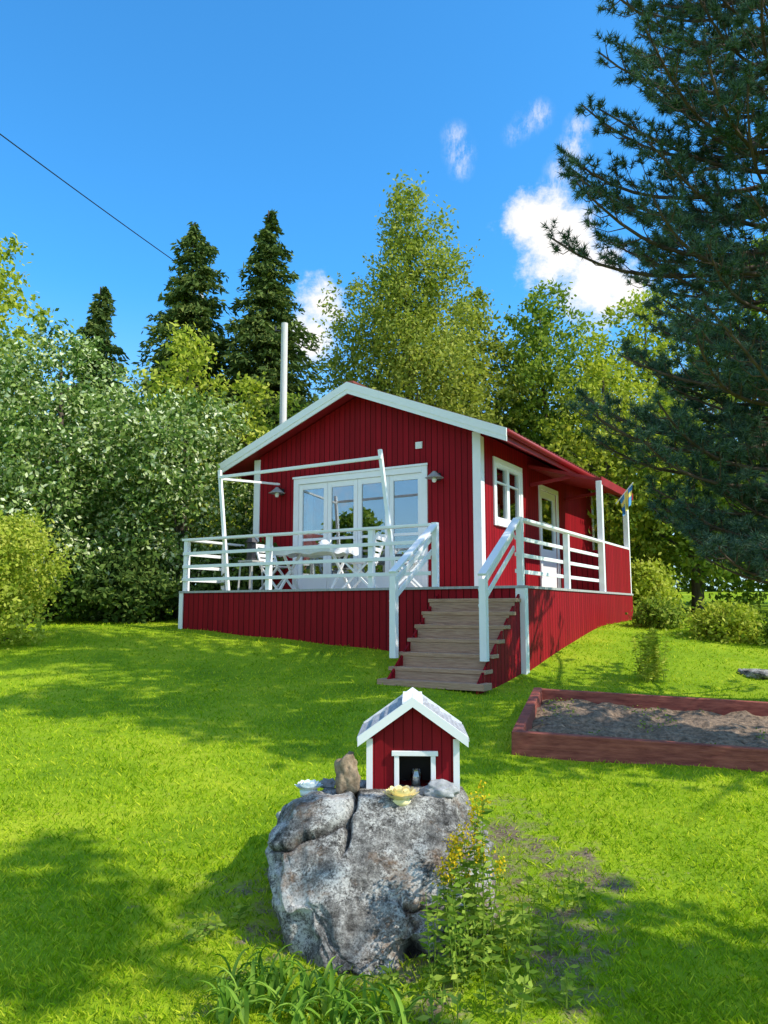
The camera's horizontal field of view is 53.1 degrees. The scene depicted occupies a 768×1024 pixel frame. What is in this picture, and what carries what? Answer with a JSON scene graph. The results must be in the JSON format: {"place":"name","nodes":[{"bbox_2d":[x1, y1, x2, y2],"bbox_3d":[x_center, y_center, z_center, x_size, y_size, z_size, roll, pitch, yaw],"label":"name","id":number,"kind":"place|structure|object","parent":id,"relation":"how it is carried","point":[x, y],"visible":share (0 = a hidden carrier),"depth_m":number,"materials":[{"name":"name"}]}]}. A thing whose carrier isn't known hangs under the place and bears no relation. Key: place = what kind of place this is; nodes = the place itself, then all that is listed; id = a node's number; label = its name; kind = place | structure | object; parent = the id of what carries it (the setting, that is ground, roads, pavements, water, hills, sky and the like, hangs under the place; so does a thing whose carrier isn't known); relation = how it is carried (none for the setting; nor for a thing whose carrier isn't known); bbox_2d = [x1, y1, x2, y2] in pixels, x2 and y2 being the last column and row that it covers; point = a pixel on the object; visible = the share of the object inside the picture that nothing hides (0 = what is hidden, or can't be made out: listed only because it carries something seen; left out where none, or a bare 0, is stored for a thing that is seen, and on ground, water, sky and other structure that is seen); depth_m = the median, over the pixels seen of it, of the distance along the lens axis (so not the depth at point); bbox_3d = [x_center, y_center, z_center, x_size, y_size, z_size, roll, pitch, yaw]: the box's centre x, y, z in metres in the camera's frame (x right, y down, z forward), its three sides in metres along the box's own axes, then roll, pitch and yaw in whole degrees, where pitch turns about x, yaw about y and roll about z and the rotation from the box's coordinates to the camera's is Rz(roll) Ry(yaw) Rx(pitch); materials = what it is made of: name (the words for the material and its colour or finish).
{"place":"outdoors","nodes":[
{"label":"outdoors","id":0,"kind":"place"},
{"bbox_2d":[318,540,330,544],"bbox_3d":[-1.011,0.536,13.118,0.184,0.130,0.214,2,-8,-19],"label":"teapot","id":1,"kind":"object","parent":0,"point":[322,542],"visible":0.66,"depth_m":13.06,"materials":[{"name":"white ceramic"}]},
{"bbox_2d":[0,591,767,1023],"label":"ground","id":2,"kind":"structure","parent":0,"point":[584,853],"depth_m":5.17,"materials":[{"name":"green plant"}]},
{"bbox_2d":[0,325,54,531],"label":"rowan tree","id":3,"kind":"object","parent":2,"relation":"on","point":[5,337],"visible":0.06,"depth_m":17.34,"materials":[{"name":"green plant"}]},
{"bbox_2d":[0,233,75,515],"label":"birch tree","id":4,"kind":"object","parent":2,"relation":"on","point":[8,303],"visible":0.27,"depth_m":22.16,"materials":[{"name":"green plant"}]},
{"bbox_2d":[1,551,75,622],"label":"shrub","id":5,"kind":"object","parent":2,"relation":"on","point":[52,608],"visible":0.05,"depth_m":14.61,"materials":[{"name":"green plant"}]},
{"bbox_2d":[0,504,80,649],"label":"shrub","id":6,"kind":"object","parent":2,"relation":"on","point":[23,582],"visible":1,"depth_m":11.92,"materials":[{"name":"green plant"}]},
{"bbox_2d":[42,286,139,551],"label":"spruce tree","id":7,"kind":"object","parent":2,"relation":"on","point":[98,323],"visible":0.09,"depth_m":30.84,"materials":[{"name":"green plant"}]},
{"bbox_2d":[0,308,211,619],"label":"rowan tree","id":8,"kind":"object","parent":2,"relation":"on","point":[84,448],"visible":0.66,"depth_m":15.39,"materials":[{"name":"green plant"}]},
{"bbox_2d":[35,539,191,623],"bbox_3d":[-5.298,1.522,15.073,2.813,1.976,2.612,7,-10,-44],"label":"shrub","id":9,"kind":"object","parent":2,"relation":"on","point":[131,595],"visible":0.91,"depth_m":14.60,"materials":[{"name":"green plant"}]},
{"bbox_2d":[76,221,246,546],"bbox_3d":[-7.299,-3.919,28.814,7.645,14.838,8.013,0,-7,0],"label":"spruce tree","id":10,"kind":"object","parent":2,"relation":"on","point":[186,302],"visible":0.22,"depth_m":28.63,"materials":[{"name":"green plant"}]},
{"bbox_2d":[81,320,252,561],"bbox_3d":[-5.624,-1.191,21.632,4.078,8.331,4.542,-5,-9,36],"label":"birch tree","id":11,"kind":"object","parent":2,"relation":"on","point":[178,365],"visible":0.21,"depth_m":21.43,"materials":[{"name":"green plant"}]},
{"bbox_2d":[80,385,256,618],"bbox_3d":[-4.162,-0.131,16.278,4.419,5.351,4.330,0,-7,0],"label":"rowan tree","id":12,"kind":"object","parent":2,"relation":"on","point":[183,495],"visible":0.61,"depth_m":15.66,"materials":[{"name":"green plant"}]},
{"bbox_2d":[183,901,254,943],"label":"wild plant","id":13,"kind":"object","parent":2,"relation":"on","point":[197,930],"visible":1,"depth_m":3.48,"materials":[{"name":"green plant"}]},
{"bbox_2d":[196,368,277,547],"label":"birch tree","id":14,"kind":"object","parent":2,"relation":"on","point":[245,387],"visible":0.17,"depth_m":21.89,"materials":[{"name":"green plant"}]},
{"bbox_2d":[191,528,291,590],"bbox_3d":[-2.668,1.404,15.290,2.475,2.101,2.323,0,-7,0],"label":"shrub","id":15,"kind":"object","parent":2,"relation":"on","point":[244,585],"visible":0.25,"depth_m":14.79,"materials":[{"name":"green plant"}]},
{"bbox_2d":[215,945,301,992],"bbox_3d":[-0.517,1.847,3.115,0.368,0.153,0.242,0,-7,0],"label":"daylily plant","id":16,"kind":"object","parent":2,"relation":"on","point":[284,971],"visible":0.62,"depth_m":3.13,"materials":[{"name":"green plant"}]},
{"bbox_2d":[193,209,327,525],"bbox_3d":[-4.170,-4.131,28.060,6.528,15.110,6.447,0,-7,0],"label":"spruce tree","id":17,"kind":"object","parent":2,"relation":"on","point":[257,334],"visible":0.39,"depth_m":28.06,"materials":[{"name":"green plant"}]},
{"bbox_2d":[234,388,318,502],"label":"birch tree","id":18,"kind":"object","parent":2,"relation":"on","point":[289,402],"visible":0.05,"depth_m":25.65,"materials":[{"name":"green plant"}]},
{"bbox_2d":[197,944,375,1023],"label":"daylily plant","id":19,"kind":"object","parent":2,"relation":"on","point":[228,998],"visible":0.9,"depth_m":2.93,"materials":[{"name":"green plant"}]},
{"bbox_2d":[257,973,440,1023],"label":"daylily plant","id":20,"kind":"object","parent":2,"relation":"on","point":[397,1007],"visible":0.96,"depth_m":2.81,"materials":[{"name":"green plant"}]},
{"bbox_2d":[265,780,500,976],"bbox_3d":[-0.013,2.051,3.821,1.158,1.291,1.349,0,-7,0],"label":"boulder","id":21,"kind":"object","parent":2,"relation":"on","point":[351,877],"visible":0.47,"depth_m":3.49,"materials":[{"name":"stone"}]},
{"bbox_2d":[294,779,322,795],"bbox_3d":[-0.390,1.429,3.981,0.149,0.070,0.143,0,-7,0],"label":"lotus candle holder","id":22,"kind":"object","parent":21,"relation":"on","point":[306,786],"visible":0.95,"depth_m":3.95,"materials":[{"name":"ceramic"}]},
{"bbox_2d":[319,778,334,787],"bbox_3d":[-0.301,1.452,4.099,0.104,0.067,0.109,0,-7,0],"label":"stone","id":23,"kind":"object","parent":21,"relation":"on","point":[328,783],"visible":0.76,"depth_m":4.08,"materials":[{"name":"grey stone"}]},
{"bbox_2d":[334,751,360,795],"bbox_3d":[-0.189,1.365,3.961,0.139,0.255,0.127,0,-7,0],"label":"stone","id":24,"kind":"object","parent":21,"relation":"on","point":[348,777],"visible":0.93,"depth_m":3.92,"materials":[{"name":"brown stone"}]},
{"bbox_2d":[383,785,419,806],"bbox_3d":[0.085,1.403,3.803,0.184,0.080,0.177,0,-7,0],"label":"lotus candle holder","id":25,"kind":"object","parent":21,"relation":"on","point":[401,796],"visible":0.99,"depth_m":3.76,"materials":[{"name":"yellow ceramic"}]},
{"bbox_2d":[419,779,459,797],"bbox_3d":[0.280,1.399,3.873,0.181,0.105,0.138,3,-8,-20],"label":"stone","id":26,"kind":"object","parent":21,"relation":"on","point":[439,788],"visible":0.95,"depth_m":3.84,"materials":[{"name":"white stone"}]},
{"bbox_2d":[42,388,767,591],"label":"forest","id":27,"kind":"object","parent":2,"relation":"on","point":[710,588],"depth_m":39.09,"materials":[{"name":"green plant"}]},
{"bbox_2d":[178,380,632,694],"bbox_3d":[0.851,0.510,15.600,7.047,5.470,10.640,-4,-8,30],"label":"cabin","id":28,"kind":"object","parent":2,"relation":"on","point":[514,573],"visible":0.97,"depth_m":13.36,"materials":[{"name":"wood"}]},
{"bbox_2d":[237,534,263,589],"bbox_3d":[-2.335,0.885,13.514,0.341,1.001,0.341,-4,-8,30],"label":"lantern","id":29,"kind":"object","parent":28,"relation":"on","point":[251,544],"visible":0.67,"depth_m":13.48,"materials":[{"name":"grey metal"}]},
{"bbox_2d":[256,544,294,589],"bbox_3d":[-1.980,0.992,13.938,0.635,0.916,0.475,-5,-9,34],"label":"folding chair","id":30,"kind":"object","parent":28,"relation":"on","point":[276,567],"visible":0.62,"depth_m":13.95,"materials":[{"name":"white paint"}]},
{"bbox_2d":[275,322,287,424],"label":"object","id":31,"kind":"object","parent":28,"relation":"on","point":[283,374],"visible":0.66,"depth_m":20.05,"materials":[{"name":"white metal"}]},
{"bbox_2d":[218,449,398,589],"bbox_3d":[-0.980,0.276,13.285,3.639,2.157,1.644,-4,-8,30],"label":"awning frame","id":32,"kind":"object","parent":28,"relation":"on","point":[221,477],"visible":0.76,"depth_m":12.79,"materials":[{"name":"white paint"}]},
{"bbox_2d":[273,544,358,588],"bbox_3d":[-1.175,0.974,13.102,1.325,0.742,0.842,-4,-8,30],"label":"garden table","id":33,"kind":"object","parent":28,"relation":"on","point":[334,553],"visible":0.66,"depth_m":12.99,"materials":[{"name":"white paint"}]},
{"bbox_2d":[292,463,428,588],"bbox_3d":[-0.482,0.346,14.191,2.970,2.240,0.130,-4,-8,30],"label":"french door","id":34,"kind":"structure","parent":28,"relation":"in","point":[420,471],"depth_m":14.23,"materials":[{"name":"white paint"}]},
{"bbox_2d":[342,532,386,587],"bbox_3d":[-0.321,0.818,12.569,0.635,0.916,0.475,-2,-8,18],"label":"folding chair","id":35,"kind":"object","parent":28,"relation":"on","point":[383,539],"visible":0.57,"depth_m":12.49,"materials":[{"name":"white paint"}]},
{"bbox_2d":[396,534,430,586],"bbox_3d":[0.428,0.832,12.678,0.635,0.916,0.475,1,-7,-8],"label":"folding chair","id":36,"kind":"object","parent":28,"relation":"on","point":[413,579],"visible":0.21,"depth_m":12.48,"materials":[{"name":"white paint"}]},
{"bbox_2d":[492,456,523,529],"bbox_3d":[2.264,-0.303,14.079,0.110,1.220,1.400,-4,-8,30],"label":"window","id":37,"kind":"structure","parent":28,"relation":"in","point":[507,477],"depth_m":14.03,"materials":[{"name":"white paint"}]},
{"bbox_2d":[538,485,560,587],"bbox_3d":[3.407,0.586,15.917,0.090,2.200,1.200,-4,-8,30],"label":"side door","id":38,"kind":"structure","parent":28,"relation":"in","point":[546,501],"depth_m":15.99,"materials":[{"name":"white paint"}]},
{"bbox_2d":[615,482,632,515],"bbox_3d":[4.651,-0.239,14.879,0.384,0.641,0.097,-7,-10,43],"label":"flag","id":39,"kind":"object","parent":28,"relation":"hanging from","point":[625,498],"visible":1,"depth_m":14.86,"materials":[{"name":"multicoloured fabric"}]},
{"bbox_2d":[312,169,516,431],"bbox_3d":[0.752,-3.731,22.672,6.192,13.558,5.510,-4,-8,30],"label":"birch tree","id":40,"kind":"object","parent":2,"relation":"on","point":[415,347],"visible":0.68,"depth_m":22.00,"materials":[{"name":"green plant"}]},
{"bbox_2d":[371,960,472,1023],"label":"wild plant","id":41,"kind":"object","parent":2,"relation":"on","point":[394,976],"visible":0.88,"depth_m":2.91,"materials":[{"name":"green plant"}]},
{"bbox_2d":[416,891,475,990],"bbox_3d":[0.256,1.734,3.149,0.221,0.360,0.243,-4,-8,27],"label":"wild plant","id":42,"kind":"object","parent":2,"relation":"on","point":[451,922],"visible":0.93,"depth_m":3.13,"materials":[{"name":"green plant"}]},
{"bbox_2d":[431,832,495,976],"bbox_3d":[0.325,1.644,3.263,0.227,0.557,0.247,7,-10,-43],"label":"goldenrod plant","id":43,"kind":"object","parent":2,"relation":"on","point":[452,872],"visible":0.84,"depth_m":3.25,"materials":[{"name":"green plant"}]},
{"bbox_2d":[422,932,532,1022],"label":"wild plant","id":44,"kind":"object","parent":2,"relation":"on","point":[513,988],"visible":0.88,"depth_m":2.97,"materials":[{"name":"green plant"}]},
{"bbox_2d":[449,780,508,965],"bbox_3d":[0.407,1.541,3.334,0.253,0.772,0.255,0,-7,0],"label":"goldenrod plant","id":45,"kind":"object","parent":2,"relation":"on","point":[471,863],"visible":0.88,"depth_m":3.29,"materials":[{"name":"green plant"}]},
{"bbox_2d":[424,286,547,435],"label":"birch tree","id":46,"kind":"object","parent":2,"relation":"on","point":[497,346],"visible":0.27,"depth_m":24.08,"materials":[{"name":"green plant"}]},
{"bbox_2d":[467,888,543,986],"bbox_3d":[0.494,1.765,3.228,0.307,0.319,0.329,2,-8,-16],"label":"wild plant","id":47,"kind":"object","parent":2,"relation":"on","point":[488,957],"visible":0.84,"depth_m":3.23,"materials":[{"name":"green plant"}]},
{"bbox_2d":[496,887,561,953],"bbox_3d":[0.638,1.819,3.438,0.302,0.240,0.244,0,-7,0],"label":"wild plant","id":48,"kind":"object","parent":2,"relation":"on","point":[515,916],"visible":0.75,"depth_m":3.41,"materials":[{"name":"green plant"}]},
{"bbox_2d":[487,276,619,545],"bbox_3d":[5.088,-2.171,24.403,5.546,10.692,5.744,0,-7,0],"label":"birch tree","id":49,"kind":"object","parent":2,"relation":"on","point":[534,370],"visible":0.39,"depth_m":24.16,"materials":[{"name":"green plant"}]},
{"bbox_2d":[515,961,592,1008],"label":"wild plant","id":50,"kind":"object","parent":2,"relation":"on","point":[566,983],"visible":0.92,"depth_m":2.98,"materials":[{"name":"green plant"}]},
{"bbox_2d":[520,868,591,911],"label":"wild plant","id":51,"kind":"object","parent":2,"relation":"on","point":[566,896],"visible":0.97,"depth_m":3.82,"materials":[{"name":"green plant"}]},
{"bbox_2d":[530,319,694,575],"bbox_3d":[6.012,-1.134,20.130,4.355,7.925,5.162,-2,-8,18],"label":"birch tree","id":52,"kind":"object","parent":2,"relation":"on","point":[597,365],"visible":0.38,"depth_m":19.83,"materials":[{"name":"green plant"}]},
{"bbox_2d":[511,687,767,772],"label":"garden bed","id":53,"kind":"object","parent":2,"relation":"on","point":[586,726],"visible":0.98,"depth_m":7.08,"materials":[{"name":"brown wood"}]},
{"bbox_2d":[555,279,740,590],"bbox_3d":[7.724,-1.912,22.814,5.866,9.964,6.085,0,-7,0],"label":"birch tree","id":54,"kind":"object","parent":2,"relation":"on","point":[644,374],"visible":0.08,"depth_m":22.30,"materials":[{"name":"green plant"}]},
{"bbox_2d":[631,627,669,681],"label":"sapling","id":55,"kind":"object","parent":2,"relation":"on","point":[653,657],"visible":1,"depth_m":9.89,"materials":[{"name":"green plant"}]},
{"bbox_2d":[540,0,767,583],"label":"pine tree","id":56,"kind":"object","parent":2,"relation":"on","point":[744,371],"visible":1,"depth_m":8.64,"materials":[{"name":"green plant"}]},
{"bbox_2d":[631,552,685,615],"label":"shrub","id":57,"kind":"object","parent":2,"relation":"on","point":[644,582],"visible":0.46,"depth_m":16.44,"materials":[{"name":"green plant"}]},
{"bbox_2d":[625,592,694,630],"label":"shrub","id":58,"kind":"object","parent":2,"relation":"on","point":[660,613],"visible":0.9,"depth_m":13.56,"materials":[{"name":"green plant"}]},
{"bbox_2d":[603,364,767,612],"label":"birch tree","id":59,"kind":"object","parent":2,"relation":"on","point":[693,564],"visible":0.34,"depth_m":18.57,"materials":[{"name":"green plant"}]},
{"bbox_2d":[664,232,767,562],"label":"birch tree","id":60,"kind":"object","parent":2,"relation":"on","point":[752,313],"visible":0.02,"depth_m":22.86,"materials":[{"name":"green plant"}]},
{"bbox_2d":[676,590,767,646],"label":"shrub","id":61,"kind":"object","parent":2,"relation":"on","point":[725,621],"visible":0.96,"depth_m":12.22,"materials":[{"name":"green plant"}]},
{"bbox_2d":[687,398,767,608],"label":"birch tree","id":62,"kind":"object","parent":2,"relation":"on","point":[744,595],"visible":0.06,"depth_m":18.50,"materials":[{"name":"green plant"}]},
{"bbox_2d":[737,669,767,678],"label":"stepping stone","id":63,"kind":"object","parent":2,"relation":"on","point":[758,673],"visible":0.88,"depth_m":9.99,"materials":[{"name":"stone"}]},
{"bbox_2d":[743,610,767,642],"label":"shrub","id":64,"kind":"object","parent":2,"relation":"on","point":[765,628],"visible":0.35,"depth_m":12.27,"materials":[{"name":"green plant"}]},
{"bbox_3d":[-7.653,-3.090,31.135,0.381,13.600,0.279,0,-7,0],"label":"utility pole","id":65,"kind":"object","parent":2,"relation":"on","visible":0},
{"bbox_2d":[0,134,172,259],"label":"overhead cable","id":66,"kind":"object","parent":65,"relation":"attached to","point":[81,193],"visible":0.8,"depth_m":24.68,"materials":[{"name":"metal"}]},
{"bbox_2d":[0,0,767,590],"label":"sky","id":67,"kind":"structure","parent":0,"point":[166,115],"materials":[{"name":"blue"}]},
{"bbox_2d":[357,687,468,790],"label":"miniature house","id":68,"kind":"structure","parent":0,"point":[404,734],"depth_m":4.00,"materials":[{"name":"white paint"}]},
{"bbox_2d":[410,769,421,785],"bbox_3d":[0.170,1.395,4.046,0.064,0.080,0.064,0,-7,0],"label":"tea light lantern","id":69,"kind":"object","parent":68,"relation":"in","point":[415,780],"visible":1,"depth_m":4.04,"materials":[{"name":"clear glass"}]}
]}

